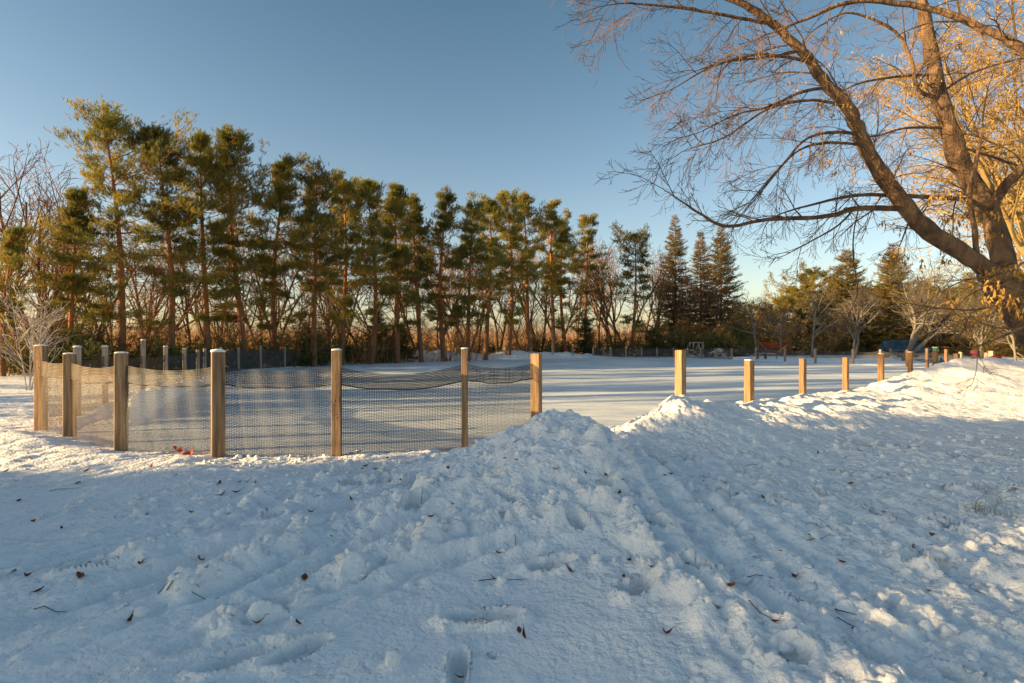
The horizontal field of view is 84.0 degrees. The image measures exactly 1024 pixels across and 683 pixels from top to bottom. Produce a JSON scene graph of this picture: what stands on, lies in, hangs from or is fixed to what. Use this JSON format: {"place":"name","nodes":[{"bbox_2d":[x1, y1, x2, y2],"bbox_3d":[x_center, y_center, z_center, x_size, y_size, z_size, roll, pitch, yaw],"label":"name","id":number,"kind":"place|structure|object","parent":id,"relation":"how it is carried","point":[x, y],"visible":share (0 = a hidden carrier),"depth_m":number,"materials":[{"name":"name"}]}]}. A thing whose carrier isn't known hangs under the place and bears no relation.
{"place":"outdoors","nodes":[
{"label":"outdoors","id":0,"kind":"place"},
{"bbox_2d":[77,358,926,454],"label":"ice","id":1,"kind":"structure","parent":0,"point":[607,392],"depth_m":16.52,"materials":[{"name":"white ice"}]},
{"bbox_2d":[0,346,1023,682],"bbox_3d":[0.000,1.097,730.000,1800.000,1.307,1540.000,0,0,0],"label":"snow ground","id":2,"kind":"structure","parent":0,"point":[602,630],"depth_m":3.79,"materials":[{"name":"white snow"}]},
{"bbox_2d":[0,224,58,375],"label":"pine tree","id":3,"kind":"object","parent":2,"relation":"on","point":[10,256],"visible":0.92,"depth_m":24.21,"materials":[{"name":"green plant"}]},
{"bbox_2d":[0,144,58,329],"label":"bare tree","id":4,"kind":"object","parent":2,"relation":"on","point":[25,206],"visible":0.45,"depth_m":33.32,"materials":[{"name":"brown plant"}]},
{"bbox_2d":[0,272,78,389],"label":"frosted sapling","id":5,"kind":"object","parent":2,"relation":"on","point":[32,324],"visible":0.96,"depth_m":17.05,"materials":[{"name":"brown plant"}]},
{"bbox_2d":[11,234,75,349],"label":"bare tree","id":6,"kind":"object","parent":2,"relation":"on","point":[45,298],"visible":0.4,"depth_m":26.57,"materials":[{"name":"brown plant"}]},
{"bbox_2d":[0,168,88,340],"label":"bare tree","id":7,"kind":"object","parent":2,"relation":"on","point":[39,238],"visible":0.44,"depth_m":27.18,"materials":[{"name":"brown plant"}]},
{"bbox_2d":[3,307,98,363],"bbox_3d":[-21.588,-0.171,26.153,4.533,3.442,5.083,0,0,-32],"label":"twiggy shrub","id":8,"kind":"object","parent":2,"relation":"on","point":[26,320],"visible":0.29,"depth_m":25.64,"materials":[{"name":"brown plant"}]},
{"bbox_2d":[3,302,103,374],"bbox_3d":[-21.625,0.178,26.089,5.204,4.044,4.917,0,0,-33],"label":"evergreen bush","id":9,"kind":"object","parent":2,"relation":"on","point":[25,370],"visible":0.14,"depth_m":25.38,"materials":[{"name":"green plant"}]},
{"bbox_2d":[0,203,111,340],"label":"bare tree","id":10,"kind":"object","parent":2,"relation":"on","point":[56,292],"visible":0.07,"depth_m":29.07,"materials":[{"name":"brown plant"}]},
{"bbox_2d":[0,137,124,333],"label":"bare tree","id":11,"kind":"object","parent":2,"relation":"on","point":[16,197],"visible":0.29,"depth_m":34.04,"materials":[{"name":"brown plant"}]},
{"bbox_2d":[0,318,130,374],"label":"evergreen bush","id":12,"kind":"object","parent":2,"relation":"on","point":[25,360],"visible":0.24,"depth_m":24.91,"materials":[{"name":"green plant"}]},
{"bbox_2d":[19,185,120,352],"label":"pine tree","id":13,"kind":"object","parent":2,"relation":"on","point":[77,202],"visible":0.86,"depth_m":25.82,"materials":[{"name":"green plant"}]},
{"bbox_2d":[23,195,161,332],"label":"bare tree","id":14,"kind":"object","parent":2,"relation":"on","point":[49,209],"visible":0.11,"depth_m":33.57,"materials":[{"name":"brown plant"}]},
{"bbox_2d":[33,323,152,374],"bbox_3d":[-18.790,0.498,25.571,3.712,2.660,3.952,0,0,0],"label":"evergreen bush","id":15,"kind":"object","parent":2,"relation":"on","point":[94,352],"visible":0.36,"depth_m":25.05,"materials":[{"name":"green plant"}]},
{"bbox_2d":[34,281,199,357],"bbox_3d":[-19.233,-0.660,28.250,5.964,4.530,6.689,0,0,22],"label":"twiggy shrub","id":16,"kind":"object","parent":2,"relation":"on","point":[141,329],"visible":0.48,"depth_m":28.12,"materials":[{"name":"brown plant"}]},
{"bbox_2d":[21,94,222,351],"bbox_3d":[-19.032,-5.334,28.407,9.397,13.784,7.638,0,0,0],"label":"pine tree","id":17,"kind":"object","parent":2,"relation":"on","point":[104,124],"visible":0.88,"depth_m":26.64,"materials":[{"name":"green plant"}]},
{"bbox_2d":[95,119,223,366],"bbox_3d":[-17.865,-4.718,28.605,6.598,12.544,5.288,0,0,0],"label":"pine tree","id":18,"kind":"object","parent":2,"relation":"on","point":[166,178],"visible":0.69,"depth_m":27.88,"materials":[{"name":"green plant"}]},
{"bbox_2d":[125,242,199,349],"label":"bare tree","id":19,"kind":"object","parent":2,"relation":"on","point":[157,300],"visible":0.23,"depth_m":33.43,"materials":[{"name":"brown plant"}]},
{"bbox_2d":[129,332,210,373],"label":"evergreen bush","id":20,"kind":"object","parent":2,"relation":"on","point":[174,352],"visible":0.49,"depth_m":27.55,"materials":[{"name":"green plant"}]},
{"bbox_2d":[98,216,253,342],"bbox_3d":[-24.938,-4.070,41.483,11.822,11.394,7.405,0,0,15],"label":"bare tree","id":21,"kind":"object","parent":2,"relation":"on","point":[179,322],"visible":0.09,"depth_m":40.89,"materials":[{"name":"brown plant"}]},
{"bbox_2d":[48,339,363,426],"bbox_3d":[-11.343,0.897,24.735,4.479,1.926,31.419,0,0,-5],"label":"net fence","id":22,"kind":"object","parent":2,"relation":"on","point":[258,356],"visible":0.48,"depth_m":19.45,"materials":[{"name":"grey wood"}]},
{"bbox_2d":[148,126,265,368],"bbox_3d":[-16.049,-4.843,30.281,5.702,12.725,5.515,0,0,18],"label":"pine tree","id":23,"kind":"object","parent":2,"relation":"on","point":[200,143],"visible":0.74,"depth_m":29.46,"materials":[{"name":"green plant"}]},
{"bbox_2d":[149,311,264,363],"bbox_3d":[-16.467,-0.221,30.859,4.128,3.584,5.652,0,0,34],"label":"twiggy shrub","id":24,"kind":"object","parent":2,"relation":"on","point":[219,336],"visible":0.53,"depth_m":31.37,"materials":[{"name":"brown plant"}]},
{"bbox_2d":[176,321,264,368],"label":"evergreen bush","id":25,"kind":"object","parent":2,"relation":"on","point":[223,344],"visible":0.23,"depth_m":30.03,"materials":[{"name":"green plant"}]},
{"bbox_2d":[182,271,263,343],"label":"bare tree","id":26,"kind":"object","parent":2,"relation":"on","point":[200,308],"visible":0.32,"depth_m":34.33,"materials":[{"name":"brown plant"}]},
{"bbox_2d":[191,123,286,362],"bbox_3d":[-15.228,-5.294,31.425,5.164,13.645,6.705,0,0,0],"label":"pine tree","id":27,"kind":"object","parent":2,"relation":"on","point":[231,140],"visible":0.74,"depth_m":31.07,"materials":[{"name":"green plant"}]},
{"bbox_2d":[193,289,317,350],"bbox_3d":[-15.569,-0.702,33.044,6.689,4.530,5.964,0,0,40],"label":"twiggy shrub","id":28,"kind":"object","parent":2,"relation":"on","point":[230,333],"visible":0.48,"depth_m":32.67,"materials":[{"name":"brown plant"}]},
{"bbox_2d":[206,226,317,343],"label":"bare tree","id":29,"kind":"object","parent":2,"relation":"on","point":[250,332],"visible":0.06,"depth_m":47.01,"materials":[{"name":"brown plant"}]},
{"bbox_2d":[223,238,325,346],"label":"bare tree","id":30,"kind":"object","parent":2,"relation":"on","point":[284,282],"visible":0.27,"depth_m":37.49,"materials":[{"name":"brown plant"}]},
{"bbox_2d":[247,330,301,365],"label":"evergreen bush","id":31,"kind":"object","parent":2,"relation":"on","point":[270,346],"visible":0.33,"depth_m":33.08,"materials":[{"name":"green plant"}]},
{"bbox_2d":[34,345,541,457],"bbox_3d":[-3.761,0.956,8.022,8.272,1.808,1.835,0,0,6],"label":"net fence","id":32,"kind":"object","parent":2,"relation":"on","point":[121,381],"visible":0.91,"depth_m":7.42,"materials":[{"name":"brown wood"}]},
{"bbox_2d":[234,150,350,366],"bbox_3d":[-12.960,-4.817,33.495,5.980,12.690,6.104,0,0,33],"label":"pine tree","id":33,"kind":"object","parent":2,"relation":"on","point":[280,205],"visible":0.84,"depth_m":32.74,"materials":[{"name":"green plant"}]},
{"bbox_2d":[264,317,344,366],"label":"evergreen bush","id":34,"kind":"object","parent":2,"relation":"on","point":[302,345],"visible":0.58,"depth_m":34.38,"materials":[{"name":"green plant"}]},
{"bbox_2d":[5,317,627,375],"bbox_3d":[-29.785,-1.152,68.180,71.630,5.324,78.244,0,0,41],"label":"dry brush","id":35,"kind":"object","parent":2,"relation":"on","point":[384,358],"visible":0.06,"depth_m":45.89,"materials":[{"name":"brown plant"}]},
{"bbox_2d":[270,155,386,366],"bbox_3d":[-11.089,-4.747,34.085,6.329,12.690,6.645,0,0,-42],"label":"pine tree","id":36,"kind":"object","parent":2,"relation":"on","point":[315,182],"visible":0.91,"depth_m":33.89,"materials":[{"name":"green plant"}]},
{"bbox_2d":[282,167,390,364],"bbox_3d":[-10.952,-4.587,35.860,6.588,12.410,6.445,0,0,0],"label":"pine tree","id":37,"kind":"object","parent":2,"relation":"on","point":[344,300],"visible":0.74,"depth_m":35.99,"materials":[{"name":"green plant"}]},
{"bbox_2d":[292,299,385,347],"bbox_3d":[-12.144,-0.688,38.642,6.689,4.530,5.964,0,0,-32],"label":"twiggy shrub","id":38,"kind":"object","parent":2,"relation":"on","point":[346,328],"visible":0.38,"depth_m":38.90,"materials":[{"name":"brown plant"}]},
{"bbox_2d":[324,176,413,363],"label":"pine tree","id":39,"kind":"object","parent":2,"relation":"on","point":[368,186],"visible":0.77,"depth_m":37.48,"materials":[{"name":"green plant"}]},
{"bbox_2d":[330,266,423,354],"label":"bare tree","id":40,"kind":"object","parent":2,"relation":"on","point":[358,307],"visible":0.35,"depth_m":41.37,"materials":[{"name":"brown plant"}]},
{"bbox_2d":[362,310,393,362],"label":"young spruce","id":41,"kind":"object","parent":2,"relation":"on","point":[379,318],"visible":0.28,"depth_m":40.74,"materials":[{"name":"green plant"}]},
{"bbox_2d":[365,181,426,362],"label":"pine tree","id":42,"kind":"object","parent":2,"relation":"on","point":[395,194],"visible":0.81,"depth_m":39.30,"materials":[{"name":"green plant"}]},
{"bbox_2d":[381,192,441,361],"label":"pine tree","id":43,"kind":"object","parent":2,"relation":"on","point":[419,263],"visible":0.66,"depth_m":41.36,"materials":[{"name":"green plant"}]},
{"bbox_2d":[410,309,478,360],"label":"twiggy shrub","id":44,"kind":"object","parent":2,"relation":"on","point":[453,334],"visible":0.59,"depth_m":44.21,"materials":[{"name":"brown plant"}]},
{"bbox_2d":[409,184,482,360],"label":"pine tree","id":45,"kind":"object","parent":2,"relation":"on","point":[445,222],"visible":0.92,"depth_m":42.77,"materials":[{"name":"green plant"}]},
{"bbox_2d":[428,253,488,348],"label":"bare tree","id":46,"kind":"object","parent":2,"relation":"on","point":[456,291],"visible":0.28,"depth_m":46.95,"materials":[{"name":"brown plant"}]},
{"bbox_2d":[432,198,508,360],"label":"pine tree","id":47,"kind":"object","parent":2,"relation":"on","point":[469,298],"visible":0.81,"depth_m":43.73,"materials":[{"name":"green plant"}]},
{"bbox_2d":[417,235,534,352],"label":"bare tree","id":48,"kind":"object","parent":2,"relation":"on","point":[483,310],"visible":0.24,"depth_m":47.78,"materials":[{"name":"brown plant"}]},
{"bbox_2d":[439,190,515,359],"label":"pine tree","id":49,"kind":"object","parent":2,"relation":"on","point":[494,209],"visible":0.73,"depth_m":46.09,"materials":[{"name":"green plant"}]},
{"bbox_2d":[466,248,541,350],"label":"bare tree","id":50,"kind":"object","parent":2,"relation":"on","point":[495,320],"visible":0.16,"depth_m":52.55,"materials":[{"name":"brown plant"}]},
{"bbox_2d":[485,190,552,351],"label":"pine tree","id":51,"kind":"object","parent":2,"relation":"on","point":[525,197],"visible":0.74,"depth_m":50.48,"materials":[{"name":"green plant"}]},
{"bbox_2d":[493,187,546,354],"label":"pine tree","id":52,"kind":"object","parent":2,"relation":"on","point":[504,197],"visible":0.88,"depth_m":48.08,"materials":[{"name":"green plant"}]},
{"bbox_2d":[492,257,553,350],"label":"bare tree","id":53,"kind":"object","parent":2,"relation":"on","point":[533,306],"visible":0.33,"depth_m":52.62,"materials":[{"name":"brown plant"}]},
{"bbox_2d":[491,246,565,351],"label":"bare tree","id":54,"kind":"object","parent":2,"relation":"on","point":[532,330],"visible":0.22,"depth_m":55.62,"materials":[{"name":"brown plant"}]},
{"bbox_2d":[504,310,569,351],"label":"twiggy shrub","id":55,"kind":"object","parent":2,"relation":"on","point":[535,326],"visible":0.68,"depth_m":53.18,"materials":[{"name":"brown plant"}]},
{"bbox_2d":[74,317,1017,346],"bbox_3d":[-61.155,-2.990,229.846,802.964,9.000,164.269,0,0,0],"label":"woods","id":56,"kind":"object","parent":2,"relation":"on","point":[568,334],"visible":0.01,"depth_m":173.62,"materials":[{"name":"brown plant"}]},
{"bbox_2d":[514,258,605,351],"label":"bare tree","id":57,"kind":"object","parent":2,"relation":"on","point":[567,327],"visible":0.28,"depth_m":58.36,"materials":[{"name":"brown plant"}]},
{"bbox_2d":[531,198,590,352],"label":"pine tree","id":58,"kind":"object","parent":2,"relation":"on","point":[554,226],"visible":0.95,"depth_m":52.23,"materials":[{"name":"green plant"}]},
{"bbox_2d":[542,207,590,351],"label":"pine tree","id":59,"kind":"object","parent":2,"relation":"on","point":[563,237],"visible":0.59,"depth_m":54.56,"materials":[{"name":"green plant"}]},
{"bbox_2d":[570,315,600,354],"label":"young spruce","id":60,"kind":"object","parent":2,"relation":"on","point":[583,324],"visible":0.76,"depth_m":56.68,"materials":[{"name":"green plant"}]},
{"bbox_2d":[563,212,612,353],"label":"pine tree","id":61,"kind":"object","parent":2,"relation":"on","point":[584,221],"visible":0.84,"depth_m":57.05,"materials":[{"name":"green plant"}]},
{"bbox_2d":[567,235,633,354],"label":"bare tree","id":62,"kind":"object","parent":2,"relation":"on","point":[607,330],"visible":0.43,"depth_m":61.83,"materials":[{"name":"brown plant"}]},
{"bbox_2d":[571,250,677,348],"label":"bare tree","id":63,"kind":"object","parent":2,"relation":"on","point":[609,315],"visible":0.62,"depth_m":58.50,"materials":[{"name":"brown plant"}]},
{"bbox_2d":[588,220,661,355],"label":"pine tree","id":64,"kind":"object","parent":2,"relation":"on","point":[632,239],"visible":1,"depth_m":56.76,"materials":[{"name":"green plant"}]},
{"bbox_2d":[593,348,732,358],"bbox_3d":[13.551,1.210,51.517,12.070,1.300,3.002,0,0,23],"label":"net fence","id":65,"kind":"object","parent":2,"relation":"on","point":[708,355],"visible":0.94,"depth_m":52.70,"materials":[{"name":"grey wood"}]},
{"bbox_2d":[631,241,695,341],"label":"bare tree","id":66,"kind":"object","parent":2,"relation":"on","point":[652,274],"visible":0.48,"depth_m":62.13,"materials":[{"name":"brown plant"}]},
{"bbox_2d":[645,268,705,345],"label":"bare tree","id":67,"kind":"object","parent":2,"relation":"on","point":[676,315],"visible":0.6,"depth_m":61.22,"materials":[{"name":"brown plant"}]},
{"bbox_2d":[645,267,706,334],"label":"bare tree","id":68,"kind":"object","parent":2,"relation":"on","point":[686,295],"visible":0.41,"depth_m":61.72,"materials":[{"name":"brown plant"}]},
{"bbox_2d":[648,214,709,348],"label":"spruce tree","id":69,"kind":"object","parent":2,"relation":"on","point":[674,242],"visible":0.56,"depth_m":62.91,"materials":[{"name":"green plant"}]},
{"bbox_2d":[675,350,685,395],"bbox_3d":[2.784,1.001,9.400,0.135,1.719,0.138,0,0,-40],"label":"fence post","id":70,"kind":"object","parent":2,"relation":"on","point":[680,372],"visible":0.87,"depth_m":9.35,"materials":[{"name":"brown wood"}]},
{"bbox_2d":[665,326,715,355],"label":"evergreen bush","id":71,"kind":"object","parent":2,"relation":"on","point":[682,343],"visible":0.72,"depth_m":56.61,"materials":[{"name":"green plant"}]},
{"bbox_2d":[684,231,723,352],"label":"spruce tree","id":72,"kind":"object","parent":2,"relation":"on","point":[698,253],"visible":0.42,"depth_m":66.56,"materials":[{"name":"green plant"}]},
{"bbox_2d":[687,270,742,342],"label":"bare tree","id":73,"kind":"object","parent":2,"relation":"on","point":[717,312],"visible":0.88,"depth_m":64.45,"materials":[{"name":"brown plant"}]},
{"bbox_2d":[692,227,760,353],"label":"spruce tree","id":74,"kind":"object","parent":2,"relation":"on","point":[723,272],"visible":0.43,"depth_m":69.23,"materials":[{"name":"green plant"}]},
{"bbox_2d":[702,324,754,355],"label":"evergreen bush","id":75,"kind":"object","parent":2,"relation":"on","point":[725,340],"visible":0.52,"depth_m":56.05,"materials":[{"name":"green plant"}]},
{"bbox_2d":[724,288,770,355],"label":"grey tree","id":76,"kind":"object","parent":2,"relation":"on","point":[753,321],"visible":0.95,"depth_m":56.40,"materials":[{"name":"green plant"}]},
{"bbox_2d":[744,359,753,402],"bbox_3d":[4.470,1.097,10.730,0.155,1.526,0.158,0,0,-31],"label":"fence post","id":77,"kind":"object","parent":2,"relation":"on","point":[748,380],"visible":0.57,"depth_m":10.68,"materials":[{"name":"brown wood"}]},
{"bbox_2d":[730,297,815,354],"bbox_3d":[27.988,-1.548,62.219,8.304,6.396,6.487,0,0,15],"label":"dry shrub","id":78,"kind":"object","parent":2,"relation":"on","point":[744,318],"visible":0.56,"depth_m":61.85,"materials":[{"name":"brown plant"}]},
{"bbox_2d":[755,298,806,355],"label":"grey tree","id":79,"kind":"object","parent":2,"relation":"on","point":[776,323],"visible":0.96,"depth_m":55.68,"materials":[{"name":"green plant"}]},
{"bbox_2d":[551,0,1023,394],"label":"maple tree","id":80,"kind":"object","parent":2,"relation":"on","point":[1000,276],"visible":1,"depth_m":6.80,"materials":[{"name":"brown plant"}]},
{"bbox_2d":[771,286,813,336],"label":"pine tree","id":81,"kind":"object","parent":2,"relation":"on","point":[774,301],"visible":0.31,"depth_m":78.89,"materials":[{"name":"green plant"}]},
{"bbox_2d":[758,273,831,340],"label":"pine tree","id":82,"kind":"object","parent":2,"relation":"on","point":[806,287],"visible":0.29,"depth_m":80.26,"materials":[{"name":"green plant"}]},
{"bbox_2d":[759,301,836,355],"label":"dry shrub","id":83,"kind":"object","parent":2,"relation":"on","point":[790,335],"visible":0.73,"depth_m":57.47,"materials":[{"name":"brown plant"}]},
{"bbox_2d":[778,307,823,354],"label":"spruce tree","id":84,"kind":"object","parent":2,"relation":"on","point":[802,315],"visible":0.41,"depth_m":63.35,"materials":[{"name":"green plant"}]},
{"bbox_2d":[764,258,856,320],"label":"pine tree","id":85,"kind":"object","parent":2,"relation":"on","point":[809,272],"visible":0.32,"depth_m":82.73,"materials":[{"name":"green plant"}]},
{"bbox_2d":[792,276,859,357],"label":"grey tree","id":86,"kind":"object","parent":2,"relation":"on","point":[816,321],"visible":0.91,"depth_m":51.62,"materials":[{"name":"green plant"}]},
{"bbox_2d":[792,296,864,354],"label":"spruce tree","id":87,"kind":"object","parent":2,"relation":"on","point":[843,348],"visible":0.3,"depth_m":63.12,"materials":[{"name":"green plant"}]},
{"bbox_2d":[802,313,857,354],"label":"dry shrub","id":88,"kind":"object","parent":2,"relation":"on","point":[844,333],"visible":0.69,"depth_m":58.99,"materials":[{"name":"brown plant"}]},
{"bbox_2d":[812,248,875,352],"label":"spruce tree","id":89,"kind":"object","parent":2,"relation":"on","point":[839,271],"visible":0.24,"depth_m":77.39,"materials":[{"name":"green plant"}]},
{"bbox_2d":[818,273,894,345],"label":"tree","id":90,"kind":"object","parent":2,"relation":"on","point":[850,278],"visible":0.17,"depth_m":74.77,"materials":[{"name":"green plant"}]},
{"bbox_2d":[732,348,987,367],"bbox_3d":[20.779,1.125,34.625,5.608,1.470,26.568,0,0,0],"label":"net fence","id":91,"kind":"object","parent":2,"relation":"on","point":[853,355],"visible":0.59,"depth_m":37.12,"materials":[{"name":"grey wood"}]},
{"bbox_2d":[827,272,893,356],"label":"grey tree","id":92,"kind":"object","parent":2,"relation":"on","point":[857,328],"visible":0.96,"depth_m":47.52,"materials":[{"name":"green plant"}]},
{"bbox_2d":[839,295,898,354],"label":"spruce tree","id":93,"kind":"object","parent":2,"relation":"on","point":[870,337],"visible":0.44,"depth_m":63.16,"materials":[{"name":"green plant"}]},
{"bbox_2d":[850,242,937,350],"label":"spruce tree","id":94,"kind":"object","parent":2,"relation":"on","point":[890,283],"visible":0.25,"depth_m":67.62,"materials":[{"name":"green plant"}]},
{"bbox_2d":[874,296,942,353],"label":"spruce tree","id":95,"kind":"object","parent":2,"relation":"on","point":[901,335],"visible":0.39,"depth_m":61.72,"materials":[{"name":"green plant"}]},
{"bbox_2d":[822,0,1023,268],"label":"golden tree","id":96,"kind":"object","parent":2,"relation":"on","point":[1014,203],"visible":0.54,"depth_m":14.96,"materials":[{"name":"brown wood"}]},
{"bbox_2d":[917,302,971,355],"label":"spruce tree","id":97,"kind":"object","parent":2,"relation":"on","point":[940,343],"visible":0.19,"depth_m":59.39,"materials":[{"name":"green plant"}]},
{"bbox_2d":[888,251,1014,360],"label":"grey tree","id":98,"kind":"object","parent":2,"relation":"on","point":[914,338],"visible":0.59,"depth_m":42.50,"materials":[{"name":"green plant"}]},
{"bbox_2d":[884,98,1023,288],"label":"golden tree","id":99,"kind":"object","parent":2,"relation":"on","point":[1018,254],"visible":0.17,"depth_m":22.02,"materials":[{"name":"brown wood"}]},
{"bbox_2d":[935,283,1003,358],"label":"grey tree","id":100,"kind":"object","parent":2,"relation":"on","point":[983,326],"visible":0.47,"depth_m":35.98,"materials":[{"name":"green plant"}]},
{"bbox_2d":[945,299,1020,355],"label":"spruce tree","id":101,"kind":"object","parent":2,"relation":"on","point":[966,342],"visible":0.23,"depth_m":56.10,"materials":[{"name":"green plant"}]},
{"bbox_2d":[983,321,1023,357],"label":"spruce tree","id":102,"kind":"object","parent":2,"relation":"on","point":[1019,349],"visible":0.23,"depth_m":53.89,"materials":[{"name":"green plant"}]},
{"bbox_2d":[0,0,1023,341],"label":"sky","id":103,"kind":"structure","parent":0,"point":[485,97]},
{"bbox_2d":[877,340,939,357],"bbox_3d":[36.223,0.641,52.000,4.810,1.642,2.100,0,0,-4],"label":"parked car","id":104,"kind":"object","parent":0,"point":[894,346],"visible":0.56,"depth_m":51.18,"materials":[{"name":"paint"}]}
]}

